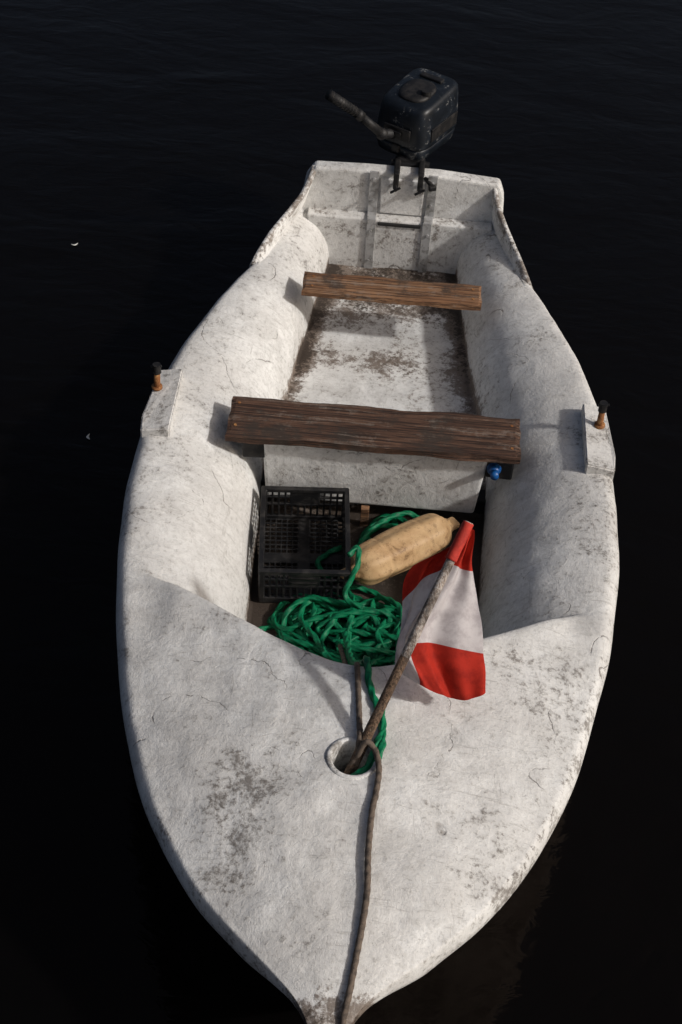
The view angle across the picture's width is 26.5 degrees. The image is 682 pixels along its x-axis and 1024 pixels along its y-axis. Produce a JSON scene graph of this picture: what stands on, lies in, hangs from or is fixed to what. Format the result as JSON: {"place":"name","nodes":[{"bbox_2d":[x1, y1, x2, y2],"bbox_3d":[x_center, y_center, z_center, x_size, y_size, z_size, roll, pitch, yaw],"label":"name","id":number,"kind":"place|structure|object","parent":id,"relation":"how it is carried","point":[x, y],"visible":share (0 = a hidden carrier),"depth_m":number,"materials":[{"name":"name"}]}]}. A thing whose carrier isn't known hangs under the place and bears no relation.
{"place":"outdoors","nodes":[
{"label":"outdoors","id":0,"kind":"place"},
{"bbox_2d":[0,0,681,1023],"bbox_3d":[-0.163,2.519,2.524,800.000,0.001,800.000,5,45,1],"label":"water","id":1,"kind":"structure","parent":0,"point":[158,158],"depth_m":5.64,"materials":[{"name":"black liquid"}]},
{"bbox_2d":[116,161,618,1023],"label":"rowing dinghy","id":2,"kind":"object","parent":1,"relation":"on","point":[368,341],"visible":0.96,"depth_m":4.36,"materials":[{"name":"white paint"}]},
{"bbox_2d":[258,486,350,602],"bbox_3d":[-0.120,0.106,4.747,0.292,0.168,0.380,1,45,-2],"label":"plastic crate","id":3,"kind":"object","parent":2,"relation":"in","point":[304,578],"visible":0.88,"depth_m":4.80,"materials":[{"name":"black plastic"}]},
{"bbox_2d":[258,510,418,774],"bbox_3d":[0.002,0.320,4.302,0.577,0.534,1.420,5,45,1],"label":"green rope pile","id":4,"kind":"object","parent":2,"relation":"in","point":[376,622],"visible":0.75,"depth_m":4.55,"materials":[{"name":"fabric"}]},
{"bbox_2d":[338,644,381,1023],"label":"mooring rope","id":5,"kind":"object","parent":2,"relation":"attached to","point":[360,746],"visible":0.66,"depth_m":3.49,"materials":[{"name":"grey fabric"}]},
{"bbox_2d":[325,68,457,195],"bbox_3d":[0.223,-1.170,5.901,0.370,1.308,0.591,29,50,23],"label":"outboard motor","id":6,"kind":"object","parent":2,"relation":"attached to","point":[414,125],"visible":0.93,"depth_m":5.59,"materials":[{"name":"black paint"}]},
{"bbox_2d":[341,513,459,585],"bbox_3d":[0.193,0.120,4.718,0.473,0.149,0.153,-26,52,-26],"label":"fender buoy","id":7,"kind":"object","parent":2,"relation":"in","point":[398,549],"visible":0.93,"depth_m":4.66,"materials":[{"name":"plastic"}]},
{"bbox_2d":[344,520,485,774],"bbox_3d":[0.199,0.462,3.676,0.288,0.620,0.698,18,47,14],"label":"striped marker flag","id":8,"kind":"object","parent":2,"relation":"in","point":[439,648],"visible":1,"depth_m":3.74,"materials":[{"name":"fabric"}]},
{"bbox_2d":[487,463,500,479],"bbox_3d":[0.503,-0.166,4.785,0.051,0.063,0.173,5,45,1],"label":"blue bottle","id":9,"kind":"object","parent":2,"relation":"in","point":[493,470],"visible":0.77,"depth_m":4.73,"materials":[{"name":"plastic"}]}
]}

